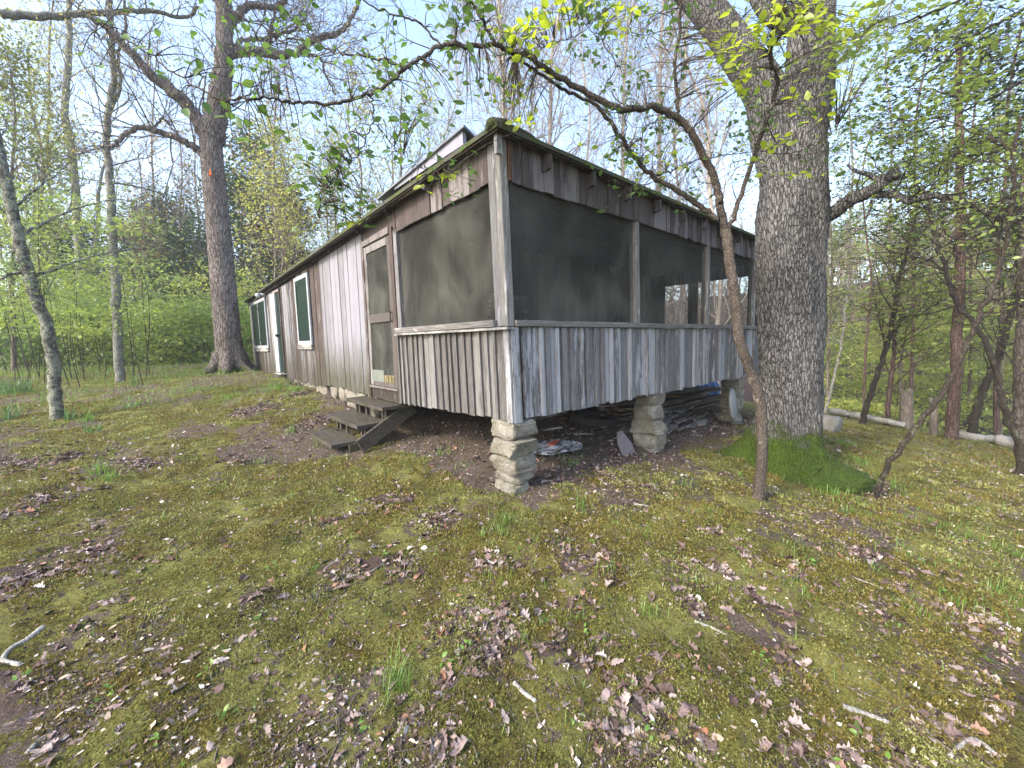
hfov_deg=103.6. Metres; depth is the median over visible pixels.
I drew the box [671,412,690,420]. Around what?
scrap piece
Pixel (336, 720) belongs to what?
twig litter
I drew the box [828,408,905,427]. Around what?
fallen log
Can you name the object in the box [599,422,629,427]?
scrap piece
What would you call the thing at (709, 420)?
scrap piece
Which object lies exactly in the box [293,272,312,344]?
window frame
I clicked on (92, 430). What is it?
daffodil clump
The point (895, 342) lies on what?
young tree
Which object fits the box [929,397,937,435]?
snag
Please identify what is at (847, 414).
fallen log
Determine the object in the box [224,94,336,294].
budding tree
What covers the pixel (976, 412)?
young tree
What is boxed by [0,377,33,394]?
daffodil clump
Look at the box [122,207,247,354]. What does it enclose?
evergreen tree
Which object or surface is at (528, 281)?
cabin
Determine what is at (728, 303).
woods
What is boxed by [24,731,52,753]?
stick
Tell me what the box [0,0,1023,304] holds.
sky
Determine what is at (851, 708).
stick
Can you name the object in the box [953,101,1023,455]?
oak tree
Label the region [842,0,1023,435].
tree
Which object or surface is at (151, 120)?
budding tree
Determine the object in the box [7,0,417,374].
oak tree
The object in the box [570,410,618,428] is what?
tyre
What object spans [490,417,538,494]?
stone pier
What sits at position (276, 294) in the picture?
side door
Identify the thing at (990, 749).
stick
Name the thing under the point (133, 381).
daffodil clump
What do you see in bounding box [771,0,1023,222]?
maple tree
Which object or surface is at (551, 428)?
scrap board
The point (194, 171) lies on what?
budding tree
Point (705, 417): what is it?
scrap piece
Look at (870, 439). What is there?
moss
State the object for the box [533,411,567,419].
scrap board
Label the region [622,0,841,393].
bare tree
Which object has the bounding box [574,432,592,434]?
scrap board
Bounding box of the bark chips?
[0,404,1023,767]
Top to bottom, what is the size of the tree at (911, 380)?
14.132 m
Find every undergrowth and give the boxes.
[0,173,198,386]
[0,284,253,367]
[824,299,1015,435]
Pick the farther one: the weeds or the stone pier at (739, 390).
the stone pier at (739, 390)
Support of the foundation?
on the ground at (16, 740)
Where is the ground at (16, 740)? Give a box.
[0,268,1023,767]
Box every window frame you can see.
[250,297,268,347]
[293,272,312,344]
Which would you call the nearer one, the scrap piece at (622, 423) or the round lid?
the scrap piece at (622, 423)
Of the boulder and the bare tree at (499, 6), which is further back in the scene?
the bare tree at (499, 6)
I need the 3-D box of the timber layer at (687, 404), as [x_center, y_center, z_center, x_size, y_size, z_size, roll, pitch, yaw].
[2.980,0.394,7.785,3.346,0.050,0.672,-6,8,-41]
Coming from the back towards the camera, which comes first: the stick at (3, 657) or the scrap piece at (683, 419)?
the scrap piece at (683, 419)
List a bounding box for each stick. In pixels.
[0,625,45,666]
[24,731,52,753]
[512,681,536,702]
[695,620,726,634]
[841,703,888,723]
[850,575,876,585]
[947,736,1000,757]
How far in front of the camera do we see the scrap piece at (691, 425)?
6.39 m
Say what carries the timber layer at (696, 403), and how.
on the timber layer at (709, 403)
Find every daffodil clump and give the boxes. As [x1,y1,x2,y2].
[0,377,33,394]
[0,401,21,420]
[54,405,79,420]
[82,420,101,433]
[128,375,138,384]
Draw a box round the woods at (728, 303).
[393,72,841,397]
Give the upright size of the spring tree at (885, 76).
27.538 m
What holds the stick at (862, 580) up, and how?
on the ground at (16, 740)
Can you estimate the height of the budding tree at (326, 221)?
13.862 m
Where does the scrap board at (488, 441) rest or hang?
on the ground at (16, 740)
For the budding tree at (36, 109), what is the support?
on the ground at (16, 740)
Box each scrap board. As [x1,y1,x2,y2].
[483,437,493,443]
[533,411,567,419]
[538,426,561,430]
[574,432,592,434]
[704,408,720,412]
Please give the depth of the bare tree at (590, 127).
20.53 m
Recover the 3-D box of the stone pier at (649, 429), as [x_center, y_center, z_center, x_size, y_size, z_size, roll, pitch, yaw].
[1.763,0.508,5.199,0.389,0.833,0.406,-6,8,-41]
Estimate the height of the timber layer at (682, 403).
0.050 m
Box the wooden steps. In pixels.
[306,395,416,452]
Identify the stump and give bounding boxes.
[899,388,913,429]
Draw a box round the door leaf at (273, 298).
[270,293,281,371]
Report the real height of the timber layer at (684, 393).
0.049 m
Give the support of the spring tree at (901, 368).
on the ground at (16, 740)
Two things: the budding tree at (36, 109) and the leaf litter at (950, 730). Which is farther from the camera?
the budding tree at (36, 109)
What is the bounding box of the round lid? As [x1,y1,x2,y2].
[729,388,736,419]
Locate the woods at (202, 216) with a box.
[0,102,443,356]
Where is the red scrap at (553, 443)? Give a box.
[548,440,558,445]
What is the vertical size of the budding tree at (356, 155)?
14.740 m
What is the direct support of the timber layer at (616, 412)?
on the timber layer at (682, 403)
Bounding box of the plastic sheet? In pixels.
[534,439,581,454]
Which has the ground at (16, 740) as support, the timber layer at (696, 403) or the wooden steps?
the wooden steps
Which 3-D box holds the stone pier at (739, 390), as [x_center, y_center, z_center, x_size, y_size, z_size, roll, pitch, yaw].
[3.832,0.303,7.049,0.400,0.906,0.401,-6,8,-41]
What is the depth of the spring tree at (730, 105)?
18.17 m
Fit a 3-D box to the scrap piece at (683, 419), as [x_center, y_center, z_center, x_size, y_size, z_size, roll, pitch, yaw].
[2.587,0.592,6.303,0.517,0.123,0.101,-4,7,-28]
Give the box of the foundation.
[291,379,381,418]
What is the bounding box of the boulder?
[823,414,842,431]
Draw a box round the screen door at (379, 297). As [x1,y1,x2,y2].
[363,235,397,387]
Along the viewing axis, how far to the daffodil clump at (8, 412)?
6.86 m
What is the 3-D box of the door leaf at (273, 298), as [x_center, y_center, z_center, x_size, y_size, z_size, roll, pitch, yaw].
[-5.731,-1.233,9.781,0.040,1.882,0.395,-6,8,-41]
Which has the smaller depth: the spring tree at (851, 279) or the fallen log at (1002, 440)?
the fallen log at (1002, 440)
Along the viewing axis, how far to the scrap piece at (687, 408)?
7.39 m
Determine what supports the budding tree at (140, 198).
on the ground at (16, 740)
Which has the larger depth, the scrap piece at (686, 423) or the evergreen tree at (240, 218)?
the evergreen tree at (240, 218)
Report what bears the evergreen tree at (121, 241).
on the ground at (16, 740)
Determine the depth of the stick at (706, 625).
2.05 m
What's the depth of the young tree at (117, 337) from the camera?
10.11 m
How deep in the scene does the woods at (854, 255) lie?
41.62 m
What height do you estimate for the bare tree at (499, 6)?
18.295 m
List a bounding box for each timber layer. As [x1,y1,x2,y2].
[597,386,722,410]
[598,393,709,415]
[599,394,722,419]
[664,395,714,410]
[664,398,720,416]
[672,396,722,411]
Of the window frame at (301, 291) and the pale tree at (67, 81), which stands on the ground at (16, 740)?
the pale tree at (67, 81)
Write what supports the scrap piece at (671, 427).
on the ground at (16, 740)
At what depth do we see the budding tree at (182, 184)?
25.33 m
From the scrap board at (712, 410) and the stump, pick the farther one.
the stump
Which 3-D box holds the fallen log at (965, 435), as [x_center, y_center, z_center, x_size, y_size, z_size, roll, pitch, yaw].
[9.349,1.060,8.212,0.757,0.222,0.270,4,8,38]
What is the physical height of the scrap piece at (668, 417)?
0.066 m
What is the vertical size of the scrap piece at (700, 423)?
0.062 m
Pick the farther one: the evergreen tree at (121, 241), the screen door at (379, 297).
the evergreen tree at (121, 241)
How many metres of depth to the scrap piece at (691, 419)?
6.72 m
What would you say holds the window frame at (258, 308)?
in the cabin
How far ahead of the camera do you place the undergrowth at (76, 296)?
10.66 m
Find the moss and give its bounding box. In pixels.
[0,383,1023,767]
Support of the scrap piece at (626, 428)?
on the ground at (16, 740)
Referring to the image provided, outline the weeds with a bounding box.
[0,415,1020,767]
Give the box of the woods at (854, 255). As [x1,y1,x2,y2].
[826,183,1018,357]
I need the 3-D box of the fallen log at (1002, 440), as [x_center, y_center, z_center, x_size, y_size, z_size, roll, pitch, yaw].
[9.562,1.124,7.604,0.257,0.249,0.590,-4,7,-26]
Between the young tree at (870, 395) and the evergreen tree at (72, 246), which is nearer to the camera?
the young tree at (870, 395)
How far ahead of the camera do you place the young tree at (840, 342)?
13.80 m
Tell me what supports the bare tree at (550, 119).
on the ground at (16, 740)
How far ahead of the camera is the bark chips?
1.58 m
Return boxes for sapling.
[841,124,1023,474]
[873,73,1023,498]
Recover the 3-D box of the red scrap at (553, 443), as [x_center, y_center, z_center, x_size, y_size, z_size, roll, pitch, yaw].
[0.501,0.709,4.873,0.077,0.024,0.203,2,7,24]
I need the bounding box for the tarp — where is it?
[683,382,719,394]
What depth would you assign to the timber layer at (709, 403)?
8.21 m
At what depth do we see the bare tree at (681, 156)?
18.97 m
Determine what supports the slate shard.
on the ground at (16, 740)
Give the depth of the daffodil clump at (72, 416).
6.76 m
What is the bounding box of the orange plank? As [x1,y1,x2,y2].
[666,395,682,396]
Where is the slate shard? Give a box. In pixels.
[617,430,634,454]
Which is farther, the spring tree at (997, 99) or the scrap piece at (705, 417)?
the spring tree at (997, 99)
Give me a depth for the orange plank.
7.57 m
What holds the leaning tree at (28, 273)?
on the ground at (16, 740)
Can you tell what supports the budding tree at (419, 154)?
on the ground at (16, 740)
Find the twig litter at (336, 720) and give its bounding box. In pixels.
[0,390,1023,767]
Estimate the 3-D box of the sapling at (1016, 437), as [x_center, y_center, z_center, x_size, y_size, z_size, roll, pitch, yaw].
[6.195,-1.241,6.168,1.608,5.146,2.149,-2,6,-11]
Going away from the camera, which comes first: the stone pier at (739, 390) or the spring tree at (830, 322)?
the stone pier at (739, 390)
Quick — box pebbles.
[0,400,1021,767]
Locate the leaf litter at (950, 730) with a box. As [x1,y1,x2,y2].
[0,370,1023,767]
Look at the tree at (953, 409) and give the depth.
7.72 m
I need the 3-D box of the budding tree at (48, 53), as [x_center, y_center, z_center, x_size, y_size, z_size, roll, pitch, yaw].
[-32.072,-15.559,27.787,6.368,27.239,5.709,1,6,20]
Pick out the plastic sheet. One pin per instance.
(559, 446)
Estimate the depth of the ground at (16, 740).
2.29 m
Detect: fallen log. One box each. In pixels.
[824,390,849,416]
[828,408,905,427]
[944,431,994,442]
[994,435,1013,447]
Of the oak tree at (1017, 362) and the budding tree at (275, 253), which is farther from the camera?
the budding tree at (275, 253)
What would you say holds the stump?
on the ground at (16, 740)
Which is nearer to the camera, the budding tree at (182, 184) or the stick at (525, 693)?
the stick at (525, 693)
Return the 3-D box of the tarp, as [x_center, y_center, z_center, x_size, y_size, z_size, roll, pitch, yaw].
[4.467,0.159,9.558,0.880,0.600,0.600,-6,8,-41]
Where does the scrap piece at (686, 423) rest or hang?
on the ground at (16, 740)
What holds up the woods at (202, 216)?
on the ground at (16, 740)
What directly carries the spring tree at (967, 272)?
on the ground at (16, 740)
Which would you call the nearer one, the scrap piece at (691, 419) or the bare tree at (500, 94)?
the scrap piece at (691, 419)
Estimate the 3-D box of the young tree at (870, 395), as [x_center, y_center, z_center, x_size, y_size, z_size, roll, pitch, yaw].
[8.557,-2.117,8.194,2.992,6.531,3.150,0,6,9]
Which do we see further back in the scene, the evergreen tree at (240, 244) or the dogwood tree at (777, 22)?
the evergreen tree at (240, 244)
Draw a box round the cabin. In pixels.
[244,117,758,423]
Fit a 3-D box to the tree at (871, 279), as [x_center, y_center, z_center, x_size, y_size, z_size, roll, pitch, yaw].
[10.811,-3.294,12.061,4.850,9.832,5.197,-3,6,-16]
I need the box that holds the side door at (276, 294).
[275,292,283,371]
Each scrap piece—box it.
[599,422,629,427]
[619,424,631,432]
[662,414,675,420]
[667,416,690,426]
[667,424,677,433]
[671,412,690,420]
[681,406,694,410]
[683,415,701,424]
[686,416,699,422]
[687,423,697,427]
[697,420,704,425]
[699,415,712,419]
[707,416,716,422]
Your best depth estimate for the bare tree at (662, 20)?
16.59 m
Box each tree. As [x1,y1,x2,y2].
[0,0,134,353]
[0,0,135,363]
[0,0,200,381]
[0,2,103,370]
[0,105,215,419]
[0,212,135,358]
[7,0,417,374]
[10,0,103,297]
[75,0,892,500]
[87,131,189,352]
[100,207,157,339]
[108,182,207,355]
[113,20,195,261]
[115,109,231,299]
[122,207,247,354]
[156,79,208,293]
[175,152,273,348]
[200,112,304,354]
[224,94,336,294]
[225,28,319,277]
[241,183,323,353]
[279,109,366,257]
[292,10,406,241]
[316,13,452,215]
[383,0,491,175]
[406,0,582,166]
[434,0,636,167]
[481,0,647,183]
[541,0,662,178]
[553,0,689,195]
[590,0,1023,494]
[611,0,759,328]
[612,0,756,224]
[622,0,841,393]
[703,15,838,402]
[741,7,939,413]
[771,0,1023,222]
[824,201,881,413]
[826,0,936,410]
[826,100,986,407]
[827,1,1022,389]
[828,125,1006,423]
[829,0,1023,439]
[839,202,1010,420]
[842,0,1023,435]
[843,258,974,425]
[851,0,953,380]
[867,225,1015,417]
[886,20,1023,406]
[919,179,1017,434]
[924,0,1023,426]
[937,160,1020,433]
[951,76,1023,354]
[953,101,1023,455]
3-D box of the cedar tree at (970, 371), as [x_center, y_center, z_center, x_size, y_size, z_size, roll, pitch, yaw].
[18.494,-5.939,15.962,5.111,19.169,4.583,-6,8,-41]
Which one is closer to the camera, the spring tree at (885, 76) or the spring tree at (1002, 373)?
the spring tree at (1002, 373)
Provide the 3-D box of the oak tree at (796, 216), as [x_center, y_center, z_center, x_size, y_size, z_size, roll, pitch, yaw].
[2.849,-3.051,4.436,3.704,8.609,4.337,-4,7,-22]
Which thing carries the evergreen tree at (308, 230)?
on the ground at (16, 740)
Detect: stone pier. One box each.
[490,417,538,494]
[629,392,667,452]
[716,377,744,423]
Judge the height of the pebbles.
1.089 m
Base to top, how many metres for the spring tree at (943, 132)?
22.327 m
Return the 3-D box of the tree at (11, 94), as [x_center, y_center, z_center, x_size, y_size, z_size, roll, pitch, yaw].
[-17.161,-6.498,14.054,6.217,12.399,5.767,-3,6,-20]
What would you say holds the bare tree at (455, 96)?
on the ground at (16, 740)
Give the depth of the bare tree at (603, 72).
15.63 m
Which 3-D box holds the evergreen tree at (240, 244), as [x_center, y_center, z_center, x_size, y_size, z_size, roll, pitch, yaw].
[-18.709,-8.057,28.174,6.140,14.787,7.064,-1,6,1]
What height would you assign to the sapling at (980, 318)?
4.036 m
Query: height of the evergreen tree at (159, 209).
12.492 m

